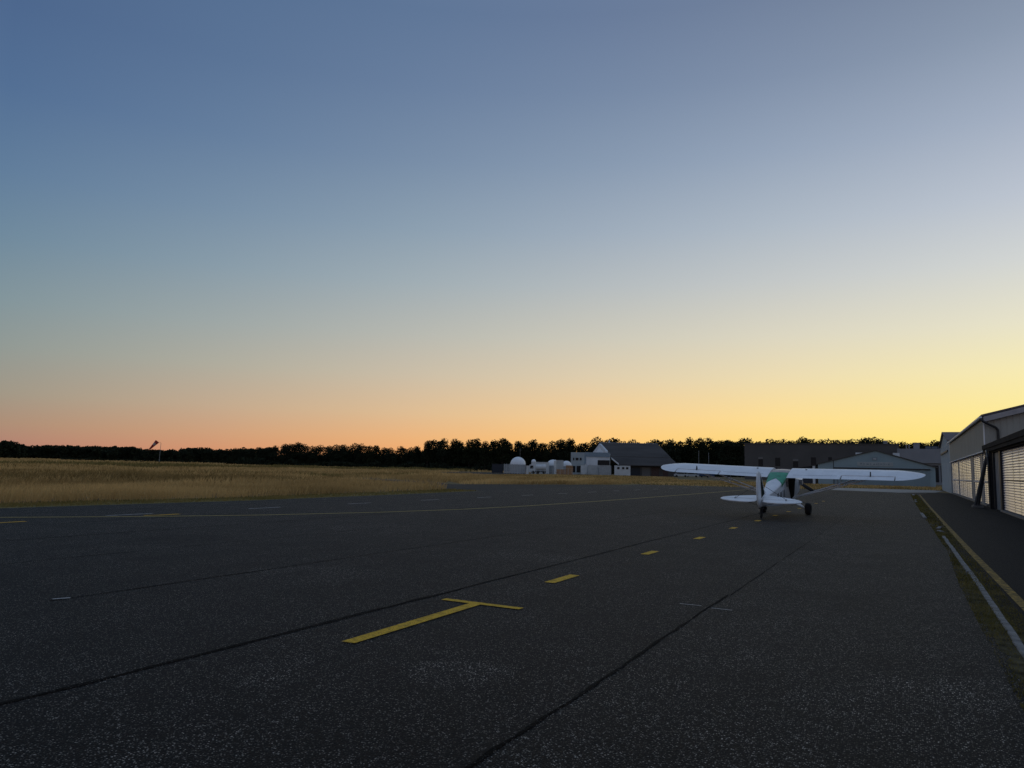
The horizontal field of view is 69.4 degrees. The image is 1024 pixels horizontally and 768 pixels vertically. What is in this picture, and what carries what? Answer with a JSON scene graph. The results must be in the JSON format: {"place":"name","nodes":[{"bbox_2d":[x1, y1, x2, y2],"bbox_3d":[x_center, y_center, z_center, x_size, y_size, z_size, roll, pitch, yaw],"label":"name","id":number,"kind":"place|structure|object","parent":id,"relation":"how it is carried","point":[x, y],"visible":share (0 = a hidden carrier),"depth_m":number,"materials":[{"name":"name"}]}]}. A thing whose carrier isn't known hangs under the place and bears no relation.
{"place":"outdoors","nodes":[
{"label":"outdoors","id":0,"kind":"place"},
{"bbox_2d":[0,463,362,484],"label":"rank grass","id":1,"kind":"structure","parent":0,"point":[62,474],"depth_m":51.51,"materials":[{"name":"brown plant"}]},
{"bbox_2d":[0,458,999,510],"bbox_3d":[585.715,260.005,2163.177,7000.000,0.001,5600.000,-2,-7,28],"label":"ground","id":2,"kind":"structure","parent":0,"point":[98,499],"depth_m":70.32,"materials":[{"name":"plant"}]},
{"bbox_2d":[0,440,277,461],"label":"wood","id":3,"kind":"object","parent":2,"relation":"on","point":[11,449],"visible":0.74,"depth_m":490.15,"materials":[{"name":"green plant"}]},
{"bbox_2d":[229,448,239,463],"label":"oak tree","id":4,"kind":"object","parent":2,"relation":"on","point":[233,456],"visible":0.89,"depth_m":295.76,"materials":[{"name":"green plant"}]},
{"bbox_2d":[243,448,255,460],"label":"oak tree","id":5,"kind":"object","parent":2,"relation":"on","point":[249,453],"visible":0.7,"depth_m":299.04,"materials":[{"name":"green plant"}]},
{"bbox_2d":[268,445,281,461],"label":"oak tree","id":6,"kind":"object","parent":2,"relation":"on","point":[274,448],"visible":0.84,"depth_m":294.83,"materials":[{"name":"green plant"}]},
{"bbox_2d":[281,443,299,460],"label":"oak tree","id":7,"kind":"object","parent":2,"relation":"on","point":[288,451],"visible":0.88,"depth_m":299.86,"materials":[{"name":"green plant"}]},
{"bbox_2d":[290,442,305,462],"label":"oak tree","id":8,"kind":"object","parent":2,"relation":"on","point":[301,455],"visible":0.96,"depth_m":301.12,"materials":[{"name":"green plant"}]},
{"bbox_2d":[306,445,317,463],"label":"oak tree","id":9,"kind":"object","parent":2,"relation":"on","point":[311,456],"visible":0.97,"depth_m":299.16,"materials":[{"name":"green plant"}]},
{"bbox_2d":[0,484,635,507],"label":"grass margin","id":10,"kind":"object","parent":2,"relation":"on","point":[235,499],"depth_m":32.17,"materials":[{"name":"plant"}]},
{"bbox_2d":[313,445,326,462],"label":"oak tree","id":11,"kind":"object","parent":2,"relation":"on","point":[320,455],"visible":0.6,"depth_m":312.48,"materials":[{"name":"green plant"}]},
{"bbox_2d":[322,446,336,463],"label":"oak tree","id":12,"kind":"object","parent":2,"relation":"on","point":[325,449],"visible":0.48,"depth_m":305.99,"materials":[{"name":"green plant"}]},
{"bbox_2d":[327,444,344,463],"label":"oak tree","id":13,"kind":"object","parent":2,"relation":"on","point":[333,453],"visible":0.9,"depth_m":298.55,"materials":[{"name":"green plant"}]},
{"bbox_2d":[345,443,361,462],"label":"oak tree","id":14,"kind":"object","parent":2,"relation":"on","point":[352,454],"visible":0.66,"depth_m":304.87,"materials":[{"name":"green plant"}]},
{"bbox_2d":[354,443,366,463],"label":"oak tree","id":15,"kind":"object","parent":2,"relation":"on","point":[359,457],"visible":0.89,"depth_m":294.70,"materials":[{"name":"green plant"}]},
{"bbox_2d":[362,445,376,464],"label":"pine tree","id":16,"kind":"object","parent":2,"relation":"on","point":[369,453],"visible":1,"depth_m":292.12,"materials":[{"name":"green plant"}]},
{"bbox_2d":[135,467,611,490],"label":"taxiway","id":17,"kind":"structure","parent":2,"relation":"on","point":[482,487],"depth_m":66.66,"materials":[{"name":"grey asphalt"}]},
{"bbox_2d":[373,445,382,461],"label":"pine tree","id":18,"kind":"object","parent":2,"relation":"on","point":[377,451],"visible":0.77,"depth_m":295.97,"materials":[{"name":"green plant"}]},
{"bbox_2d":[375,447,389,461],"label":"oak tree","id":19,"kind":"object","parent":2,"relation":"on","point":[383,451],"visible":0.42,"depth_m":311.04,"materials":[{"name":"green plant"}]},
{"bbox_2d":[384,448,397,465],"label":"oak tree","id":20,"kind":"object","parent":2,"relation":"on","point":[391,454],"visible":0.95,"depth_m":288.89,"materials":[{"name":"green plant"}]},
{"bbox_2d":[396,446,406,463],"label":"oak tree","id":21,"kind":"object","parent":2,"relation":"on","point":[400,450],"visible":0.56,"depth_m":307.73,"materials":[{"name":"green plant"}]},
{"bbox_2d":[60,457,744,476],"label":"undergrowth","id":22,"kind":"object","parent":2,"relation":"on","point":[260,460],"visible":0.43,"depth_m":284.69,"materials":[{"name":"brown plant"}]},
{"bbox_2d":[405,447,415,463],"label":"oak tree","id":23,"kind":"object","parent":2,"relation":"on","point":[410,451],"visible":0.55,"depth_m":299.32,"materials":[{"name":"green plant"}]},
{"bbox_2d":[410,446,422,465],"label":"pine tree","id":24,"kind":"object","parent":2,"relation":"on","point":[416,451],"visible":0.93,"depth_m":295.72,"materials":[{"name":"green plant"}]},
{"bbox_2d":[421,441,433,463],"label":"pine tree","id":25,"kind":"object","parent":2,"relation":"on","point":[427,447],"visible":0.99,"depth_m":286.58,"materials":[{"name":"green plant"}]},
{"bbox_2d":[423,439,442,462],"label":"pine tree","id":26,"kind":"object","parent":2,"relation":"on","point":[433,447],"visible":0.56,"depth_m":288.39,"materials":[{"name":"green plant"}]},
{"bbox_2d":[435,438,450,465],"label":"oak tree","id":27,"kind":"object","parent":2,"relation":"on","point":[443,455],"visible":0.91,"depth_m":281.29,"materials":[{"name":"green plant"}]},
{"bbox_2d":[446,439,460,465],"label":"pine tree","id":28,"kind":"object","parent":2,"relation":"on","point":[454,449],"visible":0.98,"depth_m":281.79,"materials":[{"name":"green plant"}]},
{"bbox_2d":[457,440,465,465],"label":"pine tree","id":29,"kind":"object","parent":2,"relation":"on","point":[461,446],"visible":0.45,"depth_m":288.24,"materials":[{"name":"green plant"}]},
{"bbox_2d":[461,439,476,466],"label":"pine tree","id":30,"kind":"object","parent":2,"relation":"on","point":[469,456],"visible":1,"depth_m":272.07,"materials":[{"name":"green plant"}]},
{"bbox_2d":[224,446,715,467],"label":"dense wood","id":31,"kind":"object","parent":2,"relation":"on","point":[402,454],"visible":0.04,"depth_m":302.35,"materials":[{"name":"green plant"}]},
{"bbox_2d":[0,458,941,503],"bbox_3d":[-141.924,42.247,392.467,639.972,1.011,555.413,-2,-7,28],"label":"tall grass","id":32,"kind":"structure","parent":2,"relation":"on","point":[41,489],"depth_m":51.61,"materials":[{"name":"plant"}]},
{"bbox_2d":[471,438,482,463],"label":"pine tree","id":33,"kind":"object","parent":2,"relation":"on","point":[477,442],"visible":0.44,"depth_m":277.67,"materials":[{"name":"green plant"}]},
{"bbox_2d":[446,472,516,473],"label":"parking area","id":34,"kind":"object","parent":2,"relation":"on","point":[483,473],"depth_m":204.33,"materials":[{"name":"asphalt"}]},
{"bbox_2d":[492,464,502,472],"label":"container","id":35,"kind":"object","parent":34,"relation":"on","point":[497,468],"visible":0.93,"depth_m":211.57,"materials":[{"name":"metal"}]},
{"bbox_2d":[504,464,525,473],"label":"screen fence","id":36,"kind":"object","parent":34,"relation":"on","point":[508,469],"visible":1,"depth_m":204.64,"materials":[{"name":"grey metal"}]},
{"bbox_2d":[510,457,525,473],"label":"radome","id":37,"kind":"object","parent":34,"relation":"on","point":[518,460],"visible":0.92,"depth_m":219.05,"materials":[{"name":"white plastic"}]},
{"bbox_2d":[477,441,493,469],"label":"pine tree","id":38,"kind":"object","parent":2,"relation":"on","point":[485,451],"visible":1,"depth_m":268.70,"materials":[{"name":"green plant"}]},
{"bbox_2d":[487,439,501,463],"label":"pine tree","id":39,"kind":"object","parent":2,"relation":"on","point":[493,444],"visible":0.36,"depth_m":275.54,"materials":[{"name":"green plant"}]},
{"bbox_2d":[492,438,511,463],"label":"pine tree","id":40,"kind":"object","parent":2,"relation":"on","point":[504,445],"visible":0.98,"depth_m":270.44,"materials":[{"name":"green plant"}]},
{"bbox_2d":[501,442,513,465],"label":"pine tree","id":41,"kind":"object","parent":2,"relation":"on","point":[511,450],"visible":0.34,"depth_m":284.66,"materials":[{"name":"green plant"}]},
{"bbox_2d":[0,485,1023,767],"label":"apron","id":42,"kind":"object","parent":2,"relation":"on","point":[854,635],"visible":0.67,"depth_m":7.46,"materials":[{"name":"grey asphalt"}]},
{"bbox_2d":[108,489,748,516],"bbox_3d":[8.122,7.543,49.982,7.844,0.001,86.822,-3,-8,35],"label":"taxi line","id":43,"kind":"object","parent":42,"relation":"on","point":[372,512],"visible":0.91,"depth_m":26.05,"materials":[{"name":"paint"}]},
{"bbox_2d":[343,598,521,642],"bbox_3d":[-0.945,2.602,8.147,1.120,0.001,2.545,-2,-7,28],"label":"stand mark","id":44,"kind":"object","parent":42,"relation":"on","point":[404,625],"visible":1,"depth_m":8.18,"materials":[{"name":"yellow paint"}]},
{"bbox_2d":[0,490,879,767],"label":"tar seams","id":45,"kind":"object","parent":42,"relation":"on","point":[494,748],"visible":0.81,"depth_m":7.09,"materials":[{"name":"black asphalt"}]},
{"bbox_2d":[546,503,816,582],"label":"guide dashes","id":46,"kind":"object","parent":42,"relation":"on","point":[570,576],"visible":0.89,"depth_m":11.81,"materials":[{"name":"yellow paint"}]},
{"bbox_2d":[661,463,924,517],"bbox_3d":[11.481,4.488,31.444,8.346,2.102,7.594,2,-7,-10],"label":"light aircraft","id":47,"kind":"object","parent":42,"relation":"on","point":[782,486],"visible":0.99,"depth_m":30.46,"materials":[{"name":"metal"}]},
{"bbox_2d":[910,494,1023,710],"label":"verge","id":48,"kind":"structure","parent":42,"relation":"on","point":[1014,657],"depth_m":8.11,"materials":[{"name":"green plant"}]},
{"bbox_2d":[987,600,999,610],"bbox_3d":[6.439,2.965,9.886,0.088,0.023,0.881,-2,-7,28],"label":"kerb stone","id":49,"kind":"object","parent":48,"relation":"on","point":[992,604],"visible":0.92,"depth_m":9.84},
{"bbox_2d":[994,610,1008,623],"bbox_3d":[6.000,2.863,9.070,0.088,0.023,0.925,-2,-7,28],"label":"kerb stone","id":50,"kind":"object","parent":48,"relation":"on","point":[1001,617],"visible":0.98,"depth_m":9.02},
{"bbox_2d":[1002,623,1021,641],"bbox_3d":[5.543,2.754,8.200,0.088,0.023,0.991,-2,-7,28],"label":"kerb stone","id":51,"kind":"object","parent":48,"relation":"on","point":[1009,627],"visible":0.99,"depth_m":8.14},
{"bbox_2d":[1012,640,1023,657],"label":"kerb stone","id":52,"kind":"object","parent":48,"relation":"on","point":[1019,645],"visible":1,"depth_m":7.46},
{"bbox_2d":[511,441,522,459],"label":"pine tree","id":53,"kind":"object","parent":2,"relation":"on","point":[517,444],"visible":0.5,"depth_m":283.56,"materials":[{"name":"green plant"}]},
{"bbox_2d":[517,443,532,464],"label":"pine tree","id":54,"kind":"object","parent":2,"relation":"on","point":[524,451],"visible":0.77,"depth_m":280.07,"materials":[{"name":"green plant"}]},
{"bbox_2d":[528,439,537,463],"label":"pine tree","id":55,"kind":"object","parent":2,"relation":"on","point":[532,445],"visible":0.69,"depth_m":283.20,"materials":[{"name":"green plant"}]},
{"bbox_2d":[529,464,545,473],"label":"tank truck","id":56,"kind":"object","parent":2,"relation":"on","point":[542,466],"visible":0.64,"depth_m":208.69,"materials":[{"name":"white metal"}]},
{"bbox_2d":[533,443,550,461],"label":"pine tree","id":57,"kind":"object","parent":2,"relation":"on","point":[542,453],"visible":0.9,"depth_m":279.95,"materials":[{"name":"green plant"}]},
{"bbox_2d":[536,462,548,473],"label":"equipment shelter","id":58,"kind":"object","parent":2,"relation":"on","point":[546,464],"visible":0.52,"depth_m":215.46,"materials":[{"name":"metal"}]},
{"bbox_2d":[548,460,553,473],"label":"storage tank","id":59,"kind":"object","parent":2,"relation":"on","point":[551,466],"visible":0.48,"depth_m":218.64,"materials":[{"name":"white metal"}]},
{"bbox_2d":[546,440,558,461],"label":"oak tree","id":60,"kind":"object","parent":2,"relation":"on","point":[551,449],"visible":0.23,"depth_m":291.02,"materials":[{"name":"green plant"}]},
{"bbox_2d":[549,439,570,460],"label":"oak tree","id":61,"kind":"object","parent":2,"relation":"on","point":[561,451],"visible":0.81,"depth_m":283.09,"materials":[{"name":"green plant"}]},
{"bbox_2d":[564,438,576,462],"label":"pine tree","id":62,"kind":"object","parent":2,"relation":"on","point":[571,446],"visible":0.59,"depth_m":287.33,"materials":[{"name":"green plant"}]},
{"bbox_2d":[577,442,590,451],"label":"pine tree","id":63,"kind":"object","parent":2,"relation":"on","point":[585,445],"visible":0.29,"depth_m":302.52,"materials":[{"name":"green plant"}]},
{"bbox_2d":[589,437,606,451],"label":"oak tree","id":64,"kind":"object","parent":2,"relation":"on","point":[593,445],"visible":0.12,"depth_m":299.74,"materials":[{"name":"green plant"}]},
{"bbox_2d":[659,440,680,462],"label":"oak tree","id":65,"kind":"object","parent":2,"relation":"on","point":[668,450],"visible":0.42,"depth_m":300.86,"materials":[{"name":"green plant"}]},
{"bbox_2d":[666,439,681,462],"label":"pine tree","id":66,"kind":"object","parent":2,"relation":"on","point":[673,444],"visible":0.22,"depth_m":308.89,"materials":[{"name":"green plant"}]},
{"bbox_2d":[675,441,686,462],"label":"pine tree","id":67,"kind":"object","parent":2,"relation":"on","point":[679,445],"visible":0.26,"depth_m":321.45,"materials":[{"name":"green plant"}]},
{"bbox_2d":[680,437,695,463],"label":"pine tree","id":68,"kind":"object","parent":2,"relation":"on","point":[687,448],"visible":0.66,"depth_m":314.90,"materials":[{"name":"green plant"}]},
{"bbox_2d":[689,438,709,463],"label":"pine tree","id":69,"kind":"object","parent":2,"relation":"on","point":[699,445],"visible":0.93,"depth_m":301.47,"materials":[{"name":"green plant"}]},
{"bbox_2d":[701,438,715,462],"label":"oak tree","id":70,"kind":"object","parent":2,"relation":"on","point":[709,443],"visible":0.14,"depth_m":317.10,"materials":[{"name":"green plant"}]},
{"bbox_2d":[706,441,722,464],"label":"pine tree","id":71,"kind":"object","parent":2,"relation":"on","point":[715,446],"visible":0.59,"depth_m":302.89,"materials":[{"name":"green plant"}]},
{"bbox_2d":[714,440,742,465],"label":"oak tree","id":72,"kind":"object","parent":2,"relation":"on","point":[727,447],"visible":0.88,"depth_m":295.08,"materials":[{"name":"green plant"}]},
{"bbox_2d":[722,444,744,465],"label":"oak tree","id":73,"kind":"object","parent":2,"relation":"on","point":[739,450],"visible":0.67,"depth_m":294.85,"materials":[{"name":"green plant"}]},
{"bbox_2d":[734,438,749,458],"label":"oak tree","id":74,"kind":"object","parent":2,"relation":"on","point":[741,441],"visible":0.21,"depth_m":299.73,"materials":[{"name":"green plant"}]},
{"bbox_2d":[795,436,812,442],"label":"oak tree","id":75,"kind":"object","parent":2,"relation":"on","point":[803,440],"visible":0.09,"depth_m":287.02,"materials":[{"name":"green plant"}]},
{"bbox_2d":[938,432,958,492],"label":"hangar","id":76,"kind":"structure","parent":2,"relation":"on","point":[944,446],"depth_m":89.55,"materials":[{"name":"metal"}]},
{"bbox_2d":[947,404,1023,505],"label":"hangar","id":77,"kind":"structure","parent":2,"relation":"on","point":[967,454],"depth_m":51.62,"materials":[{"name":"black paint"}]},
{"bbox_2d":[951,461,958,493],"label":"sliding door","id":78,"kind":"structure","parent":77,"relation":"in","point":[955,463],"depth_m":75.74,"materials":[{"name":"beige metal"}]},
{"bbox_2d":[958,457,971,498],"bbox_3d":[39.172,8.130,64.010,0.110,3.250,15.100,-2,-7,28],"label":"sliding door","id":79,"kind":"structure","parent":77,"relation":"in","point":[967,479],"depth_m":63.26,"materials":[{"name":"beige metal"}]},
{"bbox_2d":[971,454,981,501],"bbox_3d":[33.567,6.809,53.482,0.110,3.250,7.500,-2,-7,28],"label":"sliding door","id":80,"kind":"structure","parent":77,"relation":"in","point":[974,470],"depth_m":54.25,"materials":[{"name":"beige metal"}]},
{"bbox_2d":[980,453,988,503],"bbox_3d":[30.483,6.082,47.692,0.110,3.250,4.300,-2,-7,28],"label":"sliding door","id":81,"kind":"structure","parent":77,"relation":"in","point":[985,498],"depth_m":47.83,"materials":[{"name":"beige metal"}]},
{"bbox_2d":[972,429,1023,519],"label":"hangar","id":82,"kind":"structure","parent":2,"relation":"on","point":[1004,457],"depth_m":37.58,"materials":[{"name":"paint"}]},
{"bbox_2d":[1002,445,1023,515],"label":"sliding door","id":83,"kind":"structure","parent":82,"relation":"in","point":[1007,455],"depth_m":34.96,"materials":[{"name":"metal"}]},
{"bbox_2d":[0,0,1023,453],"label":"sky","id":84,"kind":"structure","parent":0,"point":[225,224],"materials":[{"name":"blue"}]},
{"bbox_2d":[446,476,942,490],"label":"lawn","id":85,"kind":"structure","parent":0,"point":[700,478],"depth_m":152.83,"materials":[{"name":"plant"}]},
{"bbox_2d":[556,460,563,473],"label":"equipment shelter","id":86,"kind":"object","parent":85,"relation":"on","point":[559,464],"visible":0.62,"depth_m":214.27,"materials":[{"name":"metal"}]},
{"bbox_2d":[556,465,572,474],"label":"board stack","id":87,"kind":"object","parent":85,"relation":"on","point":[569,470],"visible":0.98,"depth_m":205.70,"materials":[{"name":"orange wood"}]},
{"bbox_2d":[581,465,587,473],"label":"cabin","id":88,"kind":"object","parent":85,"relation":"on","point":[584,469],"visible":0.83,"depth_m":229.37,"materials":[{"name":"metal"}]},
{"bbox_2d":[588,465,598,474],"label":"container","id":89,"kind":"object","parent":85,"relation":"on","point":[593,469],"visible":0.89,"depth_m":228.08,"materials":[{"name":"metal"}]},
{"bbox_2d":[599,465,610,474],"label":"container","id":90,"kind":"object","parent":85,"relation":"on","point":[604,470],"visible":0.88,"depth_m":226.67,"materials":[{"name":"metal"}]},
{"bbox_2d":[614,465,629,475],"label":"site cabin","id":91,"kind":"object","parent":85,"relation":"on","point":[621,470],"visible":0.92,"depth_m":224.99,"materials":[{"name":"metal"}]},
{"bbox_2d":[571,440,676,476],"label":"old hangar","id":92,"kind":"structure","parent":85,"relation":"on","point":[645,459],"depth_m":234.24,"materials":[{"name":"grey paint"}]},
{"bbox_2d":[630,467,639,475],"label":"hangar door","id":93,"kind":"structure","parent":92,"relation":"in","point":[634,471],"depth_m":234.16,"materials":[{"name":"grey metal"}]},
{"bbox_2d":[642,467,649,475],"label":"hangar door","id":94,"kind":"structure","parent":92,"relation":"in","point":[645,470],"depth_m":233.71,"materials":[{"name":"metal"}]},
{"bbox_2d":[651,467,658,475],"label":"hangar door","id":95,"kind":"structure","parent":92,"relation":"in","point":[654,470],"depth_m":233.25,"materials":[{"name":"red paint"}]},
{"bbox_2d":[816,450,937,486],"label":"hangar","id":96,"kind":"structure","parent":85,"relation":"on","point":[874,460],"depth_m":133.60,"materials":[{"name":"metal"}]},
{"bbox_2d":[865,469,880,484],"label":"door leaf","id":97,"kind":"structure","parent":96,"relation":"in","point":[868,482],"depth_m":133.81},
{"bbox_2d":[881,469,896,485],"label":"door leaf","id":98,"kind":"structure","parent":96,"relation":"in","point":[883,482],"depth_m":132.71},
{"bbox_2d":[897,470,913,485],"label":"door leaf","id":99,"kind":"structure","parent":96,"relation":"in","point":[905,482],"depth_m":131.32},
{"bbox_2d":[913,470,929,486],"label":"door leaf","id":100,"kind":"structure","parent":96,"relation":"in","point":[924,481],"depth_m":130.17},
{"bbox_2d":[790,465,817,483],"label":"shed","id":101,"kind":"structure","parent":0,"point":[809,480],"depth_m":139.50,"materials":[{"name":"grey metal"}]},
{"bbox_2d":[744,440,899,479],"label":"industrial building","id":102,"kind":"structure","parent":0,"point":[784,455],"depth_m":199.19,"materials":[{"name":"grey metal"}]},
{"bbox_2d":[832,488,941,492],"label":"road","id":103,"kind":"structure","parent":0,"point":[893,490],"depth_m":89.02,"materials":[{"name":"grey asphalt"}]},
{"bbox_2d":[897,443,941,484],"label":"building","id":104,"kind":"structure","parent":0,"point":[928,455],"depth_m":174.12,"materials":[{"name":"grey metal"}]},
{"bbox_2d":[919,493,1023,635],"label":"pavement","id":105,"kind":"structure","parent":0,"point":[993,539],"depth_m":21.68,"materials":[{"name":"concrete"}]},
{"bbox_2d":[919,495,1023,610],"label":"edge line","id":106,"kind":"object","parent":105,"relation":"on","point":[1014,595],"visible":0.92,"depth_m":13.93,"materials":[{"name":"yellow paint"}]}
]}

